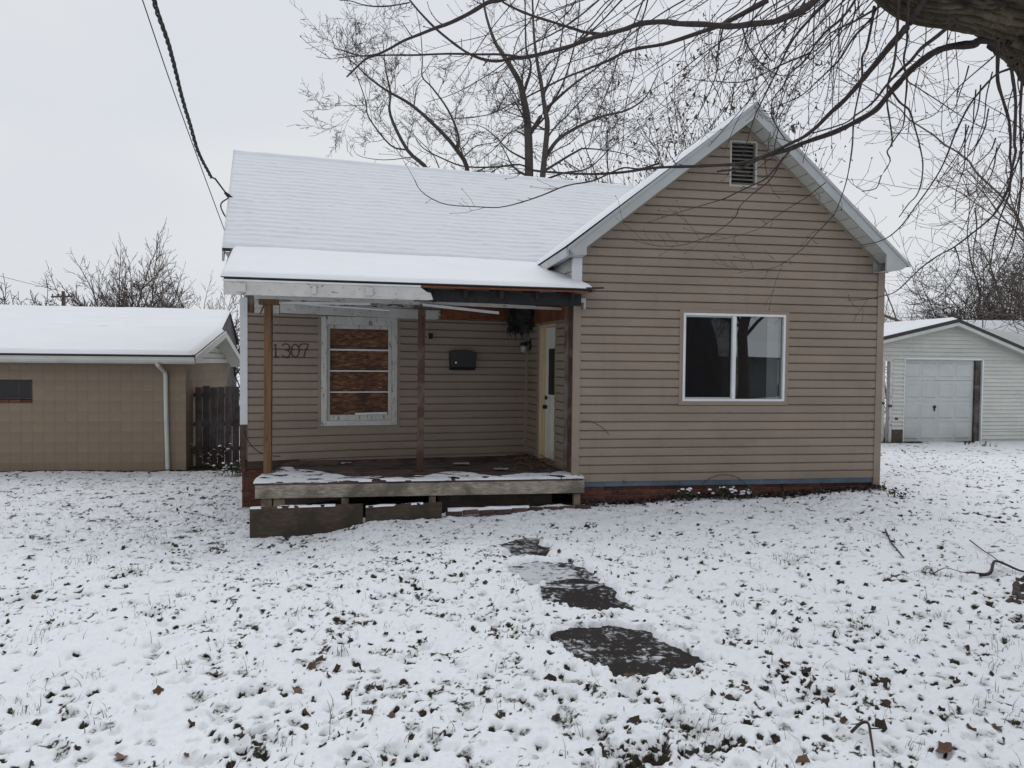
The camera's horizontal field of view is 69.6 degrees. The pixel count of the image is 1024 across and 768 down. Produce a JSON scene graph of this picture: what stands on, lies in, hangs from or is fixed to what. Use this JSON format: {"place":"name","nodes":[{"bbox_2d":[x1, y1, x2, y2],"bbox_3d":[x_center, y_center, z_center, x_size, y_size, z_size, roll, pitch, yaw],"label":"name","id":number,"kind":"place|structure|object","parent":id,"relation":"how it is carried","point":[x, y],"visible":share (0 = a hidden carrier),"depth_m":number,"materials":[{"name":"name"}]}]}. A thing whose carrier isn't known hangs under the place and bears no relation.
{"place":"outdoors","nodes":[
{"label":"outdoors","id":0,"kind":"place"},
{"bbox_2d":[0,367,1023,767],"bbox_3d":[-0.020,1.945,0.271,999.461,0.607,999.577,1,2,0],"label":"ground","id":1,"kind":"structure","parent":0,"point":[686,611],"depth_m":4.77,"materials":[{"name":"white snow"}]},
{"bbox_2d":[0,276,16,304],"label":"distant tree","id":2,"kind":"object","parent":1,"relation":"on","point":[4,299],"visible":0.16,"depth_m":73.65,"materials":[{"name":"brown plant"}]},
{"bbox_2d":[13,276,56,305],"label":"distant tree","id":3,"kind":"object","parent":1,"relation":"on","point":[46,303],"visible":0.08,"depth_m":77.87,"materials":[{"name":"brown plant"}]},
{"bbox_2d":[23,290,55,305],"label":"distant tree","id":4,"kind":"object","parent":1,"relation":"on","point":[35,299],"visible":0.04,"depth_m":80.14,"materials":[{"name":"brown plant"}]},
{"bbox_2d":[51,291,74,305],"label":"utility pole","id":5,"kind":"object","parent":1,"relation":"on","point":[62,298],"visible":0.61,"depth_m":61.72,"materials":[{"name":"brown wood"}]},
{"bbox_2d":[0,304,238,386],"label":"roof","id":6,"kind":"structure","parent":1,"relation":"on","point":[96,316],"depth_m":20.31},
{"bbox_2d":[0,324,239,470],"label":"block garage","id":7,"kind":"structure","parent":1,"relation":"on","point":[97,398],"depth_m":14.33,"materials":[{"name":"paint"}]},
{"bbox_2d":[0,379,31,398],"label":"window","id":8,"kind":"structure","parent":7,"relation":"in","point":[9,389],"depth_m":14.11,"materials":[{"name":"black glass"}]},
{"bbox_2d":[114,752,127,758],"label":"fallen leaf","id":9,"kind":"object","parent":1,"relation":"on","point":[119,755],"visible":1,"depth_m":3.19,"materials":[{"name":"brown plant"}]},
{"bbox_2d":[32,217,215,308],"bbox_3d":[-15.159,-2.610,28.931,6.900,7.839,7.699,0,2,-25],"label":"vase tree","id":10,"kind":"object","parent":1,"relation":"on","point":[125,301],"visible":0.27,"depth_m":28.38,"materials":[{"name":"brown plant"}]},
{"bbox_2d":[152,685,163,694],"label":"fallen leaf","id":11,"kind":"object","parent":1,"relation":"on","point":[158,689],"visible":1,"depth_m":3.80,"materials":[{"name":"brown plant"}]},
{"bbox_2d":[139,271,239,381],"bbox_3d":[-13.576,-1.917,31.811,5.202,6.251,5.640,0,2,-8],"label":"vase tree","id":12,"kind":"object","parent":1,"relation":"on","point":[212,303],"visible":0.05,"depth_m":32.70,"materials":[{"name":"brown plant"}]},
{"bbox_2d":[159,263,244,421],"bbox_3d":[-9.240,-1.576,23.643,3.744,5.959,3.883,0,2,-32],"label":"bare tree","id":13,"kind":"object","parent":1,"relation":"on","point":[235,368],"visible":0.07,"depth_m":23.63,"materials":[{"name":"grey plant"}]},
{"bbox_2d":[190,443,232,467],"bbox_3d":[-6.112,1.445,14.950,1.012,0.535,0.518,1,2,0],"label":"snowy shrub","id":14,"kind":"object","parent":1,"relation":"on","point":[218,454],"visible":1,"depth_m":14.93,"materials":[{"name":"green plant"}]},
{"bbox_2d":[194,386,239,465],"bbox_3d":[-5.510,0.907,15.234,2.037,1.729,0.068,0,2,-8],"label":"picket fence","id":15,"kind":"object","parent":1,"relation":"on","point":[220,423],"visible":0.27,"depth_m":15.12,"materials":[{"name":"brown wood"}]},
{"bbox_2d":[204,460,240,476],"bbox_3d":[-5.255,1.586,13.848,0.930,0.328,0.474,1,2,15],"label":"snowy shrub","id":16,"kind":"object","parent":1,"relation":"on","point":[235,467],"visible":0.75,"depth_m":13.77,"materials":[{"name":"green plant"}]},
{"bbox_2d":[293,687,301,693],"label":"fallen leaf","id":17,"kind":"object","parent":1,"relation":"on","point":[298,690],"visible":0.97,"depth_m":3.85,"materials":[{"name":"brown plant"}]},
{"bbox_2d":[250,504,362,537],"bbox_3d":[-2.417,1.690,8.691,1.287,0.534,0.111,0,2,-12],"label":"landscape timber","id":18,"kind":"object","parent":1,"relation":"on","point":[288,520],"visible":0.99,"depth_m":8.63,"materials":[{"name":"brown wood"}]},
{"bbox_2d":[302,708,310,715],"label":"fallen leaf","id":19,"kind":"object","parent":1,"relation":"on","point":[304,711],"visible":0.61,"depth_m":3.61,"materials":[{"name":"brown plant"}]},
{"bbox_2d":[306,661,315,669],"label":"fallen leaf","id":20,"kind":"object","parent":1,"relation":"on","point":[311,665],"visible":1,"depth_m":4.12,"materials":[{"name":"brown plant"}]},
{"bbox_2d":[315,655,323,661],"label":"fallen leaf","id":21,"kind":"object","parent":1,"relation":"on","point":[320,658],"visible":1,"depth_m":4.19,"materials":[{"name":"brown plant"}]},
{"bbox_2d":[332,664,340,671],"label":"fallen leaf","id":22,"kind":"object","parent":1,"relation":"on","point":[337,667],"visible":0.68,"depth_m":4.12,"materials":[{"name":"brown plant"}]},
{"bbox_2d":[361,708,373,719],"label":"fallen leaf","id":23,"kind":"object","parent":1,"relation":"on","point":[370,711],"visible":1,"depth_m":3.59,"materials":[{"name":"brown plant"}]},
{"bbox_2d":[386,711,394,717],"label":"fallen leaf","id":24,"kind":"object","parent":1,"relation":"on","point":[391,714],"visible":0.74,"depth_m":3.61,"materials":[{"name":"brown plant"}]},
{"bbox_2d":[365,502,441,522],"bbox_3d":[-1.308,1.659,8.908,0.914,0.445,0.086,0,2,-10],"label":"landscape timber","id":25,"kind":"object","parent":1,"relation":"on","point":[407,511],"visible":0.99,"depth_m":8.87,"materials":[{"name":"brown wood"}]},
{"bbox_2d":[253,454,583,511],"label":"porch deck","id":26,"kind":"structure","parent":1,"relation":"on","point":[479,481],"depth_m":9.49,"materials":[{"name":"grey wood"}]},
{"bbox_2d":[510,451,554,473],"bbox_3d":[0.357,1.112,10.527,0.769,0.128,1.930,1,2,0],"label":"twig heap","id":27,"kind":"object","parent":26,"relation":"on","point":[536,463],"visible":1,"depth_m":10.55,"materials":[{"name":"brown plant"}]},
{"bbox_2d":[287,0,556,173],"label":"bare tree","id":28,"kind":"object","parent":1,"relation":"on","point":[440,131],"visible":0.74,"depth_m":20.77,"materials":[{"name":"brown plant"}]},
{"bbox_2d":[1,450,1023,766],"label":"leaf litter","id":29,"kind":"object","parent":1,"relation":"on","point":[759,494],"visible":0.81,"depth_m":6.70,"materials":[{"name":"brown plant"}]},
{"bbox_2d":[445,505,590,516],"bbox_3d":[0.087,1.577,9.214,1.839,0.112,0.150,0,2,-10],"label":"brick edging","id":30,"kind":"object","parent":1,"relation":"on","point":[487,510],"visible":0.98,"depth_m":9.13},
{"bbox_2d":[543,673,556,680],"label":"fallen leaf","id":31,"kind":"object","parent":1,"relation":"on","point":[550,677],"visible":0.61,"depth_m":4.02,"materials":[{"name":"brown plant"}]},
{"bbox_2d":[551,713,562,719],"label":"fallen leaf","id":32,"kind":"object","parent":1,"relation":"on","point":[556,717],"visible":1,"depth_m":3.61,"materials":[{"name":"brown plant"}]},
{"bbox_2d":[220,100,910,506],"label":"house","id":33,"kind":"structure","parent":1,"relation":"on","point":[688,364],"depth_m":10.15,"materials":[{"name":"beige plastic"}]},
{"bbox_2d":[142,0,224,229],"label":"phone wire","id":34,"kind":"object","parent":33,"relation":"attached to","point":[179,107],"visible":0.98,"depth_m":8.67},
{"bbox_2d":[212,177,232,217],"bbox_3d":[-4.375,-2.772,11.161,0.198,0.633,0.484,1,2,0],"label":"cable anchor","id":35,"kind":"object","parent":33,"relation":"attached to","point":[228,195],"visible":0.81,"depth_m":11.19,"materials":[{"name":"black metal"}]},
{"bbox_2d":[152,0,212,178],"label":"service cable","id":36,"kind":"object","parent":35,"relation":"attached to","point":[164,31],"visible":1,"depth_m":8.46,"materials":[{"name":"black rubber"}]},
{"bbox_2d":[243,430,279,456],"bbox_3d":[-3.592,0.854,10.556,0.528,0.379,0.055,1,2,-2],"label":"loose wire","id":37,"kind":"object","parent":33,"relation":"attached to","point":[254,448],"visible":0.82,"depth_m":10.55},
{"bbox_2d":[273,343,307,357],"bbox_3d":[-3.230,-0.489,10.752,0.496,0.218,0.019,0,2,-18],"label":"house number","id":38,"kind":"object","parent":33,"relation":"attached to","point":[275,356],"visible":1,"depth_m":10.75,"materials":[{"name":"metal"}]},
{"bbox_2d":[321,316,397,425],"bbox_3d":[-2.298,-0.192,11.094,1.125,1.630,0.110,0,2,-18],"label":"porch window","id":39,"kind":"structure","parent":33,"relation":"in","point":[359,354],"depth_m":11.11,"materials":[{"name":"white paint"}]},
{"bbox_2d":[427,331,433,340],"bbox_3d":[-1.256,-0.739,11.356,0.110,0.150,0.048,0,2,-18],"label":"doorbell box","id":40,"kind":"object","parent":33,"relation":"attached to","point":[430,335],"visible":1,"depth_m":11.35,"materials":[{"name":"beige plastic"}]},
{"bbox_2d":[449,350,476,369],"bbox_3d":[-0.770,-0.375,11.471,0.419,0.315,0.141,0,2,-18],"label":"mailbox","id":41,"kind":"object","parent":33,"relation":"attached to","point":[462,359],"visible":1,"depth_m":11.41,"materials":[{"name":"black metal"}]},
{"bbox_2d":[506,305,532,340],"bbox_3d":[0.110,-0.961,11.507,0.407,0.629,0.140,0,2,-8],"label":"hanging insulation","id":42,"kind":"object","parent":33,"relation":"hanging from","point":[518,320],"visible":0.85,"depth_m":11.48,"materials":[{"name":"black fabric"}]},
{"bbox_2d":[520,339,531,352],"bbox_3d":[0.216,-0.601,11.655,0.184,0.215,0.122,0,2,-15],"label":"porch lamp","id":43,"kind":"object","parent":33,"relation":"attached to","point":[523,347],"visible":1,"depth_m":11.61,"materials":[{"name":"white glass"}]},
{"bbox_2d":[543,327,554,460],"bbox_3d":[0.597,0.147,10.947,0.105,1.983,0.713,0,2,-15],"label":"door","id":44,"kind":"structure","parent":33,"relation":"in","point":[550,332],"depth_m":11.07,"materials":[{"name":"white paint"}]},
{"bbox_2d":[682,313,785,400],"bbox_3d":[3.002,-0.356,9.959,1.466,1.190,0.210,0,2,-10],"label":"sliding window","id":45,"kind":"structure","parent":33,"relation":"in","point":[709,339],"depth_m":9.92,"materials":[{"name":"black glass"}]},
{"bbox_2d":[406,0,730,180],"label":"bare tree","id":46,"kind":"object","parent":1,"relation":"on","point":[527,127],"visible":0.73,"depth_m":18.70,"materials":[{"name":"brown plant"}]},
{"bbox_2d":[584,747,592,753],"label":"fallen leaf","id":47,"kind":"object","parent":1,"relation":"on","point":[588,750],"visible":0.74,"depth_m":3.29,"materials":[{"name":"black plant"}]},
{"bbox_2d":[602,749,609,757],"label":"fallen leaf","id":48,"kind":"object","parent":1,"relation":"on","point":[604,753],"visible":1,"depth_m":3.26,"materials":[{"name":"black plant"}]},
{"bbox_2d":[626,715,641,724],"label":"fallen leaf","id":49,"kind":"object","parent":1,"relation":"on","point":[634,719],"visible":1,"depth_m":3.54,"materials":[{"name":"brown plant"}]},
{"bbox_2d":[300,0,1023,322],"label":"maple tree","id":50,"kind":"object","parent":1,"relation":"on","point":[996,27],"visible":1,"depth_m":5.29,"materials":[{"name":"brown plant"}]},
{"bbox_2d":[674,486,701,501],"bbox_3d":[2.292,1.442,9.576,0.348,0.204,0.251,0,2,-18],"label":"ivy clump","id":51,"kind":"object","parent":1,"relation":"on","point":[687,493],"visible":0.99,"depth_m":9.55,"materials":[{"name":"green plant"}]},
{"bbox_2d":[684,747,699,758],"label":"fallen leaf","id":52,"kind":"object","parent":1,"relation":"on","point":[692,752],"visible":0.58,"depth_m":3.30,"materials":[{"name":"black plant"}]},
{"bbox_2d":[533,0,858,206],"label":"seed tree","id":53,"kind":"object","parent":1,"relation":"on","point":[634,143],"visible":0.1,"depth_m":30.83,"materials":[{"name":"brown plant"}]},
{"bbox_2d":[571,0,864,185],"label":"seed tree","id":54,"kind":"object","parent":1,"relation":"on","point":[792,128],"visible":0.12,"depth_m":29.66,"materials":[{"name":"brown plant"}]},
{"bbox_2d":[707,485,736,499],"bbox_3d":[2.760,1.434,9.704,0.418,0.215,0.242,1,2,0],"label":"ivy clump","id":55,"kind":"object","parent":1,"relation":"on","point":[729,491],"visible":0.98,"depth_m":9.66,"materials":[{"name":"green plant"}]},
{"bbox_2d":[698,474,748,491],"bbox_3d":[2.870,1.377,9.942,0.806,0.316,0.017,0,2,-8],"label":"arching vine","id":56,"kind":"object","parent":1,"relation":"on","point":[722,474],"visible":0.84,"depth_m":9.93,"materials":[{"name":"brown plant"}]},
{"bbox_2d":[720,693,734,699],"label":"fallen leaf","id":57,"kind":"object","parent":1,"relation":"on","point":[728,696],"visible":1,"depth_m":3.81,"materials":[{"name":"brown plant"}]},
{"bbox_2d":[737,485,758,499],"bbox_3d":[3.129,1.427,9.715,0.244,0.226,0.229,0,2,-32],"label":"ivy clump","id":58,"kind":"object","parent":1,"relation":"on","point":[748,493],"visible":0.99,"depth_m":9.68,"materials":[{"name":"green plant"}]},
{"bbox_2d":[744,684,751,689],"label":"fallen leaf","id":59,"kind":"object","parent":1,"relation":"on","point":[747,687],"visible":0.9,"depth_m":3.90,"materials":[{"name":"brown plant"}]},
{"bbox_2d":[761,686,768,690],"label":"fallen leaf","id":60,"kind":"object","parent":1,"relation":"on","point":[765,688],"visible":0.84,"depth_m":3.89,"materials":[{"name":"brown plant"}]},
{"bbox_2d":[777,484,786,491],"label":"ivy clump","id":61,"kind":"object","parent":1,"relation":"on","point":[781,486],"visible":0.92,"depth_m":10.15,"materials":[{"name":"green plant"}]},
{"bbox_2d":[778,658,789,664],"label":"fallen leaf","id":62,"kind":"object","parent":1,"relation":"on","point":[783,662],"visible":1,"depth_m":4.23,"materials":[{"name":"brown plant"}]},
{"bbox_2d":[795,754,809,763],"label":"fallen leaf","id":63,"kind":"object","parent":1,"relation":"on","point":[803,759],"visible":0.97,"depth_m":3.15,"materials":[{"name":"brown plant"}]},
{"bbox_2d":[800,667,810,672],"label":"fallen leaf","id":64,"kind":"object","parent":1,"relation":"on","point":[808,669],"visible":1,"depth_m":4.12,"materials":[{"name":"brown plant"}]},
{"bbox_2d":[821,696,829,706],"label":"fallen leaf","id":65,"kind":"object","parent":1,"relation":"on","point":[826,700],"visible":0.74,"depth_m":3.75,"materials":[{"name":"brown plant"}]},
{"bbox_2d":[840,716,847,722],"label":"fallen leaf","id":66,"kind":"object","parent":1,"relation":"on","point":[843,719],"visible":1,"depth_m":3.58,"materials":[{"name":"brown plant"}]},
{"bbox_2d":[850,720,882,767],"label":"fallen stick","id":67,"kind":"object","parent":1,"relation":"on","point":[855,727],"visible":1,"depth_m":3.39,"materials":[{"name":"brown wood"}]},
{"bbox_2d":[874,718,887,732],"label":"fallen leaf","id":68,"kind":"object","parent":1,"relation":"on","point":[879,723],"visible":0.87,"depth_m":3.49,"materials":[{"name":"brown plant"}]},
{"bbox_2d":[879,677,890,687],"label":"fallen leaf","id":69,"kind":"object","parent":1,"relation":"on","point":[886,679],"visible":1,"depth_m":3.98,"materials":[{"name":"brown plant"}]},
{"bbox_2d":[880,699,890,705],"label":"fallen leaf","id":70,"kind":"object","parent":1,"relation":"on","point":[887,702],"visible":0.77,"depth_m":3.77,"materials":[{"name":"brown plant"}]},
{"bbox_2d":[877,529,903,557],"bbox_3d":[3.545,1.487,6.925,0.105,0.042,1.080,1,2,19],"label":"fallen stick","id":71,"kind":"object","parent":1,"relation":"on","point":[891,541],"visible":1,"depth_m":6.99,"materials":[{"name":"brown wood"}]},
{"bbox_2d":[880,488,910,496],"bbox_3d":[5.015,1.429,9.601,0.448,0.146,0.217,1,2,0],"label":"ivy clump","id":72,"kind":"object","parent":1,"relation":"on","point":[894,492],"visible":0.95,"depth_m":9.60,"materials":[{"name":"green plant"}]},
{"bbox_2d":[883,290,922,397],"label":"bare shrub","id":73,"kind":"object","parent":1,"relation":"on","point":[886,307],"visible":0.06,"depth_m":43.33,"materials":[{"name":"brown plant"}]},
{"bbox_2d":[809,35,1023,411],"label":"fine twigged tree","id":74,"kind":"object","parent":1,"relation":"on","point":[1009,207],"visible":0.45,"depth_m":23.61,"materials":[{"name":"brown plant"}]},
{"bbox_2d":[935,740,952,753],"bbox_3d":[1.939,1.627,3.297,0.087,0.025,0.071,-17,4,-24],"label":"fallen leaf","id":75,"kind":"object","parent":1,"relation":"on","point":[944,748],"visible":1,"depth_m":3.30,"materials":[{"name":"brown plant"}]},
{"bbox_2d":[881,317,1023,441],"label":"white garage","id":76,"kind":"structure","parent":1,"relation":"on","point":[979,371],"depth_m":18.78,"materials":[{"name":"plastic"}]},
{"bbox_2d":[881,362,891,441],"bbox_3d":[9.173,0.456,18.455,0.674,2.040,0.133,1,2,0],"label":"entry door","id":77,"kind":"structure","parent":76,"relation":"in","point":[884,363],"depth_m":18.48,"materials":[{"name":"white"}]},
{"bbox_2d":[903,422,971,441],"bbox_3d":[10.845,1.225,18.799,2.048,0.517,0.053,0,2,-10],"label":"door panel","id":78,"kind":"structure","parent":76,"relation":"in","point":[913,431],"depth_m":18.79,"materials":[{"name":"white metal"}]},
{"bbox_2d":[904,401,972,421],"bbox_3d":[10.850,0.701,18.783,2.048,0.517,0.053,0,2,-10],"label":"door panel","id":79,"kind":"structure","parent":76,"relation":"in","point":[914,411],"depth_m":18.78,"materials":[{"name":"white metal"}]},
{"bbox_2d":[905,381,972,400],"bbox_3d":[10.855,0.176,18.766,2.048,0.517,0.053,0,2,-10],"label":"door panel","id":80,"kind":"structure","parent":76,"relation":"in","point":[914,390],"depth_m":18.76,"materials":[{"name":"white metal"}]},
{"bbox_2d":[905,360,973,380],"bbox_3d":[10.861,-0.349,18.750,2.048,0.517,0.053,0,2,-10],"label":"door panel","id":81,"kind":"structure","parent":76,"relation":"in","point":[947,370],"depth_m":18.75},
{"bbox_2d":[885,229,1023,321],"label":"fine twigged tree","id":82,"kind":"object","parent":1,"relation":"on","point":[938,308],"visible":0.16,"depth_m":33.52,"materials":[{"name":"brown plant"}]},
{"bbox_2d":[896,167,1023,320],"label":"fine twigged tree","id":83,"kind":"object","parent":1,"relation":"on","point":[970,265],"visible":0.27,"depth_m":30.81,"materials":[{"name":"brown plant"}]},
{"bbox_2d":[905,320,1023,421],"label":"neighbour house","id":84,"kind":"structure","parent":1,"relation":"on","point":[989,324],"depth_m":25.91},
{"bbox_2d":[913,242,1023,319],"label":"fine twigged tree","id":85,"kind":"object","parent":1,"relation":"on","point":[961,291],"visible":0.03,"depth_m":37.82,"materials":[{"name":"brown plant"}]},
{"bbox_2d":[966,723,976,731],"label":"fallen leaf","id":86,"kind":"object","parent":1,"relation":"on","point":[970,727],"visible":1,"depth_m":3.49,"materials":[{"name":"brown plant"}]},
{"bbox_2d":[969,540,996,559],"bbox_3d":[4.284,1.494,6.619,0.103,0.039,0.627,1,2,13],"label":"fallen stick","id":87,"kind":"object","parent":1,"relation":"on","point":[983,550],"visible":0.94,"depth_m":6.61,"materials":[{"name":"brown wood"}]},
{"bbox_2d":[961,560,1022,576],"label":"fallen stick","id":88,"kind":"object","parent":1,"relation":"on","point":[992,569],"visible":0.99,"depth_m":5.92,"materials":[{"name":"brown wood"}]},
{"bbox_2d":[984,717,1002,727],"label":"fallen leaf","id":89,"kind":"object","parent":1,"relation":"on","point":[994,725],"visible":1,"depth_m":3.54,"materials":[{"name":"brown plant"}]},
{"bbox_2d":[1005,575,1023,603],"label":"bark debris","id":90,"kind":"object","parent":1,"relation":"on","point":[1018,588],"visible":1,"depth_m":5.45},
{"bbox_2d":[0,0,1023,365],"label":"sky","id":91,"kind":"structure","parent":0,"point":[96,145],"materials":[{"name":"white"}]},
{"bbox_2d":[499,538,705,676],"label":"path","id":92,"kind":"structure","parent":0,"point":[643,653],"depth_m":4.77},
{"bbox_2d":[902,280,958,280],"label":"power line","id":93,"kind":"object","parent":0,"point":[930,280],"visible":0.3,"depth_m":69.71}
]}

